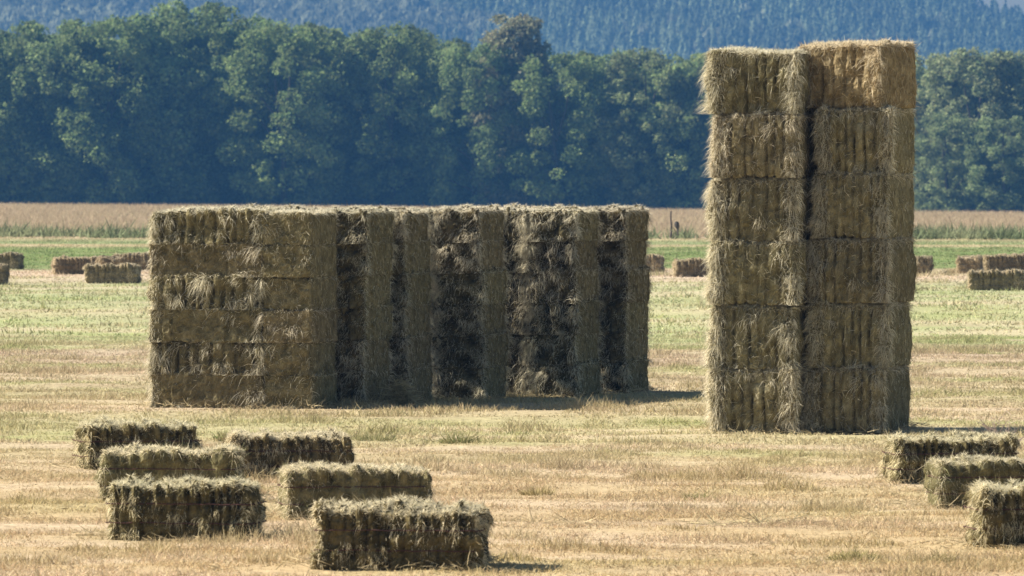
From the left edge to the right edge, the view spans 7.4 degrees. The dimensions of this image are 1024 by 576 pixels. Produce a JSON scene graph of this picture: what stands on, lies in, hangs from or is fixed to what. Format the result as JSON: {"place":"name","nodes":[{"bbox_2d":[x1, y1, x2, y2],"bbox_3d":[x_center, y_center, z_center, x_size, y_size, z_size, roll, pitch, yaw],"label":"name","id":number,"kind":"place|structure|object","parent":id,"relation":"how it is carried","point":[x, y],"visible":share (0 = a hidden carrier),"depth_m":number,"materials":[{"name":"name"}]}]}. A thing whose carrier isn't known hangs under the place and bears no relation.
{"place":"outdoors","nodes":[
{"label":"outdoors","id":0,"kind":"place"},
{"bbox_2d":[0,440,1023,575],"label":"stubble grass","id":1,"kind":"structure","parent":0,"point":[560,460],"depth_m":64.21,"materials":[{"name":"beige plant"}]},
{"bbox_2d":[0,234,1023,575],"bbox_3d":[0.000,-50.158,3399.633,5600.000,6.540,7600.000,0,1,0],"label":"ground","id":2,"kind":"structure","parent":0,"point":[582,488],"depth_m":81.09,"materials":[{"name":"beige plant"}]},
{"bbox_2d":[0,251,25,268],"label":"hay bale","id":3,"kind":"object","parent":2,"relation":"on","point":[12,260],"visible":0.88,"depth_m":208.52},
{"bbox_2d":[0,44,38,202],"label":"tree","id":4,"kind":"object","parent":2,"relation":"on","point":[4,151],"visible":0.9,"depth_m":1102.13,"materials":[{"name":"green plant"}]},
{"bbox_2d":[0,29,76,204],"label":"tree","id":5,"kind":"object","parent":2,"relation":"on","point":[8,42],"visible":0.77,"depth_m":1100.95,"materials":[{"name":"green plant"}]},
{"bbox_2d":[0,18,133,205],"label":"tree","id":6,"kind":"object","parent":2,"relation":"on","point":[44,57],"visible":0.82,"depth_m":1099.71,"materials":[{"name":"green plant"}]},
{"bbox_2d":[50,254,97,274],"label":"hay bale","id":7,"kind":"object","parent":2,"relation":"on","point":[67,264],"visible":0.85,"depth_m":199.40},
{"bbox_2d":[41,14,178,205],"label":"tree","id":8,"kind":"object","parent":2,"relation":"on","point":[69,120],"visible":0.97,"depth_m":1097.05,"materials":[{"name":"green plant"}]},
{"bbox_2d":[94,254,125,264],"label":"hay bale","id":9,"kind":"object","parent":2,"relation":"on","point":[103,259],"visible":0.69,"depth_m":197.19},
{"bbox_2d":[82,262,142,283],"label":"hay bale","id":10,"kind":"object","parent":2,"relation":"on","point":[128,272],"visible":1,"depth_m":184.98},
{"bbox_2d":[114,252,150,269],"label":"hay bale","id":11,"kind":"object","parent":2,"relation":"on","point":[139,258],"visible":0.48,"depth_m":206.46},
{"bbox_2d":[66,412,203,469],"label":"hay bale","id":12,"kind":"object","parent":2,"relation":"on","point":[95,437],"visible":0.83,"depth_m":74.91},
{"bbox_2d":[76,15,220,206],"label":"tree","id":13,"kind":"object","parent":2,"relation":"on","point":[182,59],"visible":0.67,"depth_m":1100.56,"materials":[{"name":"green plant"}]},
{"bbox_2d":[93,437,250,502],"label":"hay bale","id":14,"kind":"object","parent":2,"relation":"on","point":[225,459],"visible":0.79,"depth_m":67.16},
{"bbox_2d":[97,0,263,205],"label":"tree","id":15,"kind":"object","parent":2,"relation":"on","point":[201,188],"visible":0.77,"depth_m":1101.55,"materials":[{"name":"green plant"}]},
{"bbox_2d":[103,470,271,541],"bbox_3d":[-2.492,1.654,61.219,1.332,0.574,0.843,0,1,10],"label":"hay bale","id":16,"kind":"object","parent":2,"relation":"on","point":[170,508],"visible":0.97,"depth_m":60.96},
{"bbox_2d":[142,370,268,407],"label":"stacked bale","id":17,"kind":"object","parent":2,"relation":"on","point":[242,388],"visible":1,"depth_m":92.96},
{"bbox_2d":[141,340,268,375],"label":"stacked bale","id":18,"kind":"object","parent":17,"relation":"on","point":[204,358],"visible":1,"depth_m":92.96},
{"bbox_2d":[144,305,265,342],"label":"stacked bale","id":19,"kind":"object","parent":18,"relation":"on","point":[220,325],"visible":1,"depth_m":92.95},
{"bbox_2d":[140,271,270,309],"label":"stacked bale","id":20,"kind":"object","parent":19,"relation":"on","point":[216,291],"visible":1,"depth_m":92.93},
{"bbox_2d":[143,240,266,276],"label":"stacked bale","id":21,"kind":"object","parent":20,"relation":"on","point":[173,259],"visible":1,"depth_m":92.94},
{"bbox_2d":[143,203,278,244],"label":"stacked bale","id":22,"kind":"object","parent":21,"relation":"on","point":[221,225],"visible":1,"depth_m":92.95},
{"bbox_2d":[173,13,298,205],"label":"tree","id":23,"kind":"object","parent":2,"relation":"on","point":[238,199],"visible":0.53,"depth_m":1105.47,"materials":[{"name":"green plant"}]},
{"bbox_2d":[214,18,352,206],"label":"tree","id":24,"kind":"object","parent":2,"relation":"on","point":[322,163],"visible":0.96,"depth_m":1094.69,"materials":[{"name":"green plant"}]},
{"bbox_2d":[217,421,358,478],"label":"hay bale","id":25,"kind":"object","parent":2,"relation":"on","point":[269,448],"visible":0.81,"depth_m":72.25},
{"bbox_2d":[260,370,342,408],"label":"stacked bale","id":26,"kind":"object","parent":2,"relation":"on","point":[293,389],"visible":0.94,"depth_m":92.75},
{"bbox_2d":[250,341,338,375],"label":"stacked bale","id":27,"kind":"object","parent":26,"relation":"on","point":[292,359],"visible":0.96,"depth_m":92.73},
{"bbox_2d":[253,305,341,342],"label":"stacked bale","id":28,"kind":"object","parent":27,"relation":"on","point":[314,325],"visible":0.98,"depth_m":92.70},
{"bbox_2d":[262,275,342,309],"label":"stacked bale","id":29,"kind":"object","parent":28,"relation":"on","point":[311,292],"visible":0.97,"depth_m":92.74},
{"bbox_2d":[252,241,339,277],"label":"stacked bale","id":30,"kind":"object","parent":29,"relation":"on","point":[296,261],"visible":0.99,"depth_m":92.69},
{"bbox_2d":[257,207,342,244],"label":"stacked bale","id":31,"kind":"object","parent":30,"relation":"on","point":[308,227],"visible":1,"depth_m":92.70},
{"bbox_2d":[266,24,391,206],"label":"tree","id":32,"kind":"object","parent":2,"relation":"on","point":[341,197],"visible":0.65,"depth_m":1100.74,"materials":[{"name":"green plant"}]},
{"bbox_2d":[264,456,442,519],"bbox_3d":[-1.244,1.602,64.544,1.518,0.554,0.871,0,1,-7],"label":"hay bale","id":33,"kind":"object","parent":2,"relation":"on","point":[303,487],"visible":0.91,"depth_m":64.29},
{"bbox_2d":[335,365,397,404],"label":"stacked bale","id":34,"kind":"object","parent":2,"relation":"on","point":[362,385],"visible":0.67,"depth_m":93.87},
{"bbox_2d":[335,337,397,372],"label":"stacked bale","id":35,"kind":"object","parent":34,"relation":"on","point":[360,355],"visible":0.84,"depth_m":93.88},
{"bbox_2d":[336,300,398,340],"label":"stacked bale","id":36,"kind":"object","parent":35,"relation":"on","point":[367,324],"visible":0.72,"depth_m":93.89},
{"bbox_2d":[336,271,396,308],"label":"stacked bale","id":37,"kind":"object","parent":36,"relation":"on","point":[355,292],"visible":0.73,"depth_m":93.84},
{"bbox_2d":[334,239,399,275],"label":"stacked bale","id":38,"kind":"object","parent":37,"relation":"on","point":[375,258],"visible":0.81,"depth_m":93.85},
{"bbox_2d":[329,204,399,243],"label":"stacked bale","id":39,"kind":"object","parent":38,"relation":"on","point":[362,225],"visible":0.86,"depth_m":93.87},
{"bbox_2d":[349,427,396,440],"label":"weed","id":40,"kind":"object","parent":2,"relation":"on","point":[367,437],"visible":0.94,"depth_m":82.06,"materials":[{"name":"green plant"}]},
{"bbox_2d":[327,21,457,207],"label":"tree","id":41,"kind":"object","parent":2,"relation":"on","point":[393,49],"visible":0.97,"depth_m":1097.87,"materials":[{"name":"green plant"}]},
{"bbox_2d":[374,374,427,405],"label":"loose hay","id":42,"kind":"object","parent":2,"relation":"on","point":[402,393],"visible":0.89,"depth_m":93.96},
{"bbox_2d":[306,490,499,570],"bbox_3d":[-0.793,1.703,56.521,1.416,0.578,0.856,0,1,6],"label":"hay bale","id":43,"kind":"object","parent":2,"relation":"on","point":[400,531],"visible":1,"depth_m":56.26},
{"bbox_2d":[388,362,440,399],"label":"stacked bale","id":44,"kind":"object","parent":2,"relation":"on","point":[421,376],"visible":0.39,"depth_m":95.46},
{"bbox_2d":[389,332,438,370],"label":"stacked bale","id":45,"kind":"object","parent":44,"relation":"on","point":[411,351],"visible":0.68,"depth_m":95.12},
{"bbox_2d":[391,301,437,338],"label":"stacked bale","id":46,"kind":"object","parent":45,"relation":"on","point":[417,320],"visible":0.52,"depth_m":95.22},
{"bbox_2d":[389,266,439,306],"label":"stacked bale","id":47,"kind":"object","parent":46,"relation":"on","point":[414,289],"visible":0.59,"depth_m":95.19},
{"bbox_2d":[392,236,435,274],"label":"stacked bale","id":48,"kind":"object","parent":47,"relation":"on","point":[411,255],"visible":0.45,"depth_m":95.25},
{"bbox_2d":[374,205,433,242],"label":"stacked bale","id":49,"kind":"object","parent":48,"relation":"on","point":[412,224],"visible":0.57,"depth_m":95.24},
{"bbox_2d":[376,34,487,207],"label":"tree","id":50,"kind":"object","parent":2,"relation":"on","point":[456,42],"visible":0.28,"depth_m":1107.50,"materials":[{"name":"green plant"}]},
{"bbox_2d":[434,428,484,443],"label":"weed","id":51,"kind":"object","parent":2,"relation":"on","point":[459,439],"visible":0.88,"depth_m":81.43,"materials":[{"name":"green plant"}]},
{"bbox_2d":[410,42,535,207],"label":"tree","id":52,"kind":"object","parent":2,"relation":"on","point":[444,191],"visible":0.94,"depth_m":1091.94,"materials":[{"name":"green plant"}]},
{"bbox_2d":[433,360,513,399],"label":"stacked bale","id":53,"kind":"object","parent":2,"relation":"on","point":[461,382],"visible":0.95,"depth_m":96.21},
{"bbox_2d":[432,327,515,367],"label":"stacked bale","id":54,"kind":"object","parent":53,"relation":"on","point":[487,350],"visible":0.97,"depth_m":96.22},
{"bbox_2d":[432,300,511,336],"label":"stacked bale","id":55,"kind":"object","parent":54,"relation":"on","point":[461,320],"visible":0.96,"depth_m":96.21},
{"bbox_2d":[432,265,512,305],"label":"stacked bale","id":56,"kind":"object","parent":55,"relation":"on","point":[487,287],"visible":0.98,"depth_m":96.20},
{"bbox_2d":[430,236,509,273],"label":"stacked bale","id":57,"kind":"object","parent":56,"relation":"on","point":[468,258],"visible":0.97,"depth_m":96.18},
{"bbox_2d":[428,203,507,242],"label":"stacked bale","id":58,"kind":"object","parent":57,"relation":"on","point":[464,224],"visible":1,"depth_m":96.20},
{"bbox_2d":[0,217,1023,239],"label":"rushes","id":59,"kind":"object","parent":2,"relation":"on","point":[945,233],"visible":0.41,"depth_m":293.32,"materials":[{"name":"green plant"}]},
{"bbox_2d":[459,12,579,206],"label":"tree","id":60,"kind":"object","parent":2,"relation":"on","point":[525,29],"visible":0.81,"depth_m":1092.34,"materials":[{"name":"green plant"}]},
{"bbox_2d":[506,361,537,395],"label":"stacked bale","id":61,"kind":"object","parent":2,"relation":"on","point":[519,378],"visible":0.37,"depth_m":97.44},
{"bbox_2d":[508,330,538,365],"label":"stacked bale","id":62,"kind":"object","parent":61,"relation":"on","point":[516,352],"visible":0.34,"depth_m":97.47},
{"bbox_2d":[505,298,535,334],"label":"stacked bale","id":63,"kind":"object","parent":62,"relation":"on","point":[518,318],"visible":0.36,"depth_m":97.42},
{"bbox_2d":[506,268,531,303],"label":"stacked bale","id":64,"kind":"object","parent":63,"relation":"on","point":[517,285],"visible":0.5,"depth_m":97.45},
{"bbox_2d":[503,235,540,272],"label":"stacked bale","id":65,"kind":"object","parent":64,"relation":"on","point":[515,251],"visible":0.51,"depth_m":97.43},
{"bbox_2d":[440,204,541,241],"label":"stacked bale","id":66,"kind":"object","parent":65,"relation":"on","point":[518,218],"visible":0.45,"depth_m":97.45},
{"bbox_2d":[40,380,1018,572],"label":"hay litter","id":67,"kind":"object","parent":2,"relation":"on","point":[553,395],"visible":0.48,"depth_m":70.75,"materials":[{"name":"beige plant"}]},
{"bbox_2d":[493,47,612,207],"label":"tree","id":68,"kind":"object","parent":2,"relation":"on","point":[581,152],"visible":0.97,"depth_m":1088.22,"materials":[{"name":"green plant"}]},
{"bbox_2d":[505,501,607,524],"bbox_3d":[0.354,1.770,63.434,0.791,0.209,0.810,-1,1,-41],"label":"loose hay","id":69,"kind":"object","parent":2,"relation":"on","point":[570,521],"visible":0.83,"depth_m":63.42},
{"bbox_2d":[524,358,608,396],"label":"stacked bale","id":70,"kind":"object","parent":2,"relation":"on","point":[578,379],"visible":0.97,"depth_m":97.35},
{"bbox_2d":[517,328,605,365],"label":"stacked bale","id":71,"kind":"object","parent":70,"relation":"on","point":[569,350],"visible":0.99,"depth_m":97.37},
{"bbox_2d":[519,295,604,334],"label":"stacked bale","id":72,"kind":"object","parent":71,"relation":"on","point":[556,317],"visible":0.98,"depth_m":97.36},
{"bbox_2d":[522,264,604,303],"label":"stacked bale","id":73,"kind":"object","parent":72,"relation":"on","point":[580,285],"visible":0.98,"depth_m":97.35},
{"bbox_2d":[519,234,605,272],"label":"stacked bale","id":74,"kind":"object","parent":73,"relation":"on","point":[569,255],"visible":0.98,"depth_m":97.37},
{"bbox_2d":[522,204,605,241],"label":"stacked bale","id":75,"kind":"object","parent":74,"relation":"on","point":[570,223],"visible":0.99,"depth_m":97.36},
{"bbox_2d":[555,48,657,207],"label":"tree","id":76,"kind":"object","parent":2,"relation":"on","point":[600,61],"visible":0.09,"depth_m":1104.60,"materials":[{"name":"green plant"}]},
{"bbox_2d":[600,354,654,392],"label":"stacked bale","id":77,"kind":"object","parent":2,"relation":"on","point":[631,374],"visible":0.71,"depth_m":98.48},
{"bbox_2d":[597,324,651,362],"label":"stacked bale","id":78,"kind":"object","parent":77,"relation":"on","point":[621,345],"visible":0.6,"depth_m":98.52},
{"bbox_2d":[598,296,653,332],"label":"stacked bale","id":79,"kind":"object","parent":78,"relation":"on","point":[626,316],"visible":0.59,"depth_m":98.54},
{"bbox_2d":[597,264,655,302],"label":"stacked bale","id":80,"kind":"object","parent":79,"relation":"on","point":[633,285],"visible":0.79,"depth_m":98.49},
{"bbox_2d":[596,238,652,271],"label":"stacked bale","id":81,"kind":"object","parent":80,"relation":"on","point":[619,256],"visible":0.68,"depth_m":98.48},
{"bbox_2d":[582,202,653,240],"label":"stacked bale","id":82,"kind":"object","parent":81,"relation":"on","point":[626,223],"visible":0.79,"depth_m":98.50},
{"bbox_2d":[589,46,696,209],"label":"tree","id":83,"kind":"object","parent":2,"relation":"on","point":[617,138],"visible":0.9,"depth_m":1086.17,"materials":[{"name":"green plant"}]},
{"bbox_2d":[645,252,664,271],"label":"hay bale","id":84,"kind":"object","parent":2,"relation":"on","point":[656,261],"visible":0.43,"depth_m":203.31},
{"bbox_2d":[633,52,712,210],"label":"tree","id":85,"kind":"object","parent":2,"relation":"on","point":[682,129],"visible":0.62,"depth_m":1084.85,"materials":[{"name":"green plant"}]},
{"bbox_2d":[671,257,709,276],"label":"hay bale","id":86,"kind":"object","parent":2,"relation":"on","point":[691,267],"visible":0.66,"depth_m":194.65},
{"bbox_2d":[681,47,764,193],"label":"tree","id":87,"kind":"object","parent":2,"relation":"on","point":[701,150],"visible":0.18,"depth_m":1084.71,"materials":[{"name":"green plant"}]},
{"bbox_2d":[700,365,804,432],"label":"bale","id":88,"kind":"object","parent":2,"relation":"on","point":[744,399],"visible":0.91,"depth_m":84.54},
{"bbox_2d":[699,302,809,369],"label":"bale","id":89,"kind":"object","parent":88,"relation":"on","point":[748,336],"visible":0.96,"depth_m":84.55},
{"bbox_2d":[698,233,810,305],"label":"bale","id":90,"kind":"object","parent":89,"relation":"on","point":[765,272],"visible":0.95,"depth_m":84.52},
{"bbox_2d":[700,175,814,241],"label":"bale","id":91,"kind":"object","parent":90,"relation":"on","point":[747,209],"visible":0.94,"depth_m":84.56},
{"bbox_2d":[703,109,817,177],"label":"bale","id":92,"kind":"object","parent":91,"relation":"on","point":[770,145],"visible":0.99,"depth_m":84.50},
{"bbox_2d":[694,42,819,113],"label":"bale","id":93,"kind":"object","parent":92,"relation":"on","point":[749,80],"visible":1,"depth_m":84.54},
{"bbox_2d":[682,506,881,525],"bbox_3d":[2.138,1.792,63.690,1.741,0.188,1.012,0,1,0],"label":"loose hay","id":94,"kind":"object","parent":2,"relation":"on","point":[737,522],"visible":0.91,"depth_m":63.69},
{"bbox_2d":[822,544,885,561],"bbox_3d":[2.474,1.916,57.794,0.420,0.143,0.451,-1,1,-43],"label":"weed","id":95,"kind":"object","parent":2,"relation":"on","point":[850,556],"visible":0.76,"depth_m":57.75,"materials":[{"name":"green plant"}]},
{"bbox_2d":[799,363,914,432],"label":"bale","id":96,"kind":"object","parent":2,"relation":"on","point":[852,397],"visible":0.93,"depth_m":84.52},
{"bbox_2d":[798,300,917,367],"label":"bale","id":97,"kind":"object","parent":96,"relation":"on","point":[858,334],"visible":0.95,"depth_m":84.54},
{"bbox_2d":[804,235,920,302],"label":"bale","id":98,"kind":"object","parent":97,"relation":"on","point":[861,270],"visible":0.98,"depth_m":84.53},
{"bbox_2d":[806,169,918,237],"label":"bale","id":99,"kind":"object","parent":98,"relation":"on","point":[877,204],"visible":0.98,"depth_m":84.53},
{"bbox_2d":[809,104,920,172],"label":"bale","id":100,"kind":"object","parent":99,"relation":"on","point":[856,139],"visible":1,"depth_m":84.52},
{"bbox_2d":[795,36,920,107],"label":"bale","id":101,"kind":"object","parent":100,"relation":"on","point":[844,73],"visible":1,"depth_m":84.65},
{"bbox_2d":[915,253,935,273],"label":"hay bale","id":102,"kind":"object","parent":2,"relation":"on","point":[924,263],"visible":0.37,"depth_m":200.29},
{"bbox_2d":[909,52,980,212],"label":"tree","id":103,"kind":"object","parent":2,"relation":"on","point":[932,75],"visible":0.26,"depth_m":1054.01,"materials":[{"name":"green plant"}]},
{"bbox_2d":[875,425,1021,483],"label":"hay bale","id":104,"kind":"object","parent":2,"relation":"on","point":[903,453],"visible":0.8,"depth_m":71.13},
{"bbox_2d":[914,112,994,212],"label":"tree","id":105,"kind":"object","parent":2,"relation":"on","point":[939,126],"visible":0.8,"depth_m":1035.94,"materials":[{"name":"green plant"}]},
{"bbox_2d":[954,254,983,273],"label":"hay bale","id":106,"kind":"object","parent":2,"relation":"on","point":[964,264],"visible":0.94,"depth_m":200.06},
{"bbox_2d":[916,448,1023,508],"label":"hay bale","id":107,"kind":"object","parent":2,"relation":"on","point":[944,477],"visible":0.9,"depth_m":66.58},
{"bbox_2d":[923,46,1023,210],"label":"tree","id":108,"kind":"object","parent":2,"relation":"on","point":[966,72],"visible":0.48,"depth_m":1048.30,"materials":[{"name":"green plant"}]},
{"bbox_2d":[957,115,1023,212],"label":"tree","id":109,"kind":"object","parent":2,"relation":"on","point":[999,200],"visible":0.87,"depth_m":1031.87,"materials":[{"name":"green plant"}]},
{"bbox_2d":[959,473,1023,548],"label":"hay bale","id":110,"kind":"object","parent":2,"relation":"on","point":[996,515],"visible":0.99,"depth_m":59.47},
{"bbox_2d":[966,268,1023,290],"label":"hay bale","id":111,"kind":"object","parent":2,"relation":"on","point":[988,280],"visible":1,"depth_m":174.70},
{"bbox_2d":[970,50,1023,207],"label":"tree","id":112,"kind":"object","parent":2,"relation":"on","point":[1019,61],"visible":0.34,"depth_m":1050.53,"materials":[{"name":"green plant"}]},
{"bbox_2d":[982,252,1023,271],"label":"hay bale","id":113,"kind":"object","parent":2,"relation":"on","point":[1004,261],"visible":0.9,"depth_m":203.36},
{"bbox_2d":[0,235,1023,336],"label":"field grass","id":114,"kind":"structure","parent":0,"point":[12,288],"depth_m":171.04,"materials":[{"name":"plant"}]},
{"bbox_2d":[0,201,1023,236],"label":"tall dry grass","id":115,"kind":"structure","parent":0,"point":[67,215],"depth_m":382.35,"materials":[{"name":"beige plant"}]},
{"bbox_2d":[976,0,1023,14],"label":"sky","id":116,"kind":"structure","parent":0,"point":[1009,3],"materials":[{"name":"blue"}]},
{"bbox_3d":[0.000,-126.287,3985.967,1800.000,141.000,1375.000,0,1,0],"label":"hills","id":117,"kind":"structure","parent":0,"visible":0},
{"bbox_2d":[0,0,1023,100],"bbox_3d":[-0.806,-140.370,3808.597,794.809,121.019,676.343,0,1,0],"label":"hillside forest","id":118,"kind":"object","parent":117,"relation":"on","point":[602,27],"visible":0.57,"depth_m":3694.04,"materials":[{"name":"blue plant"}]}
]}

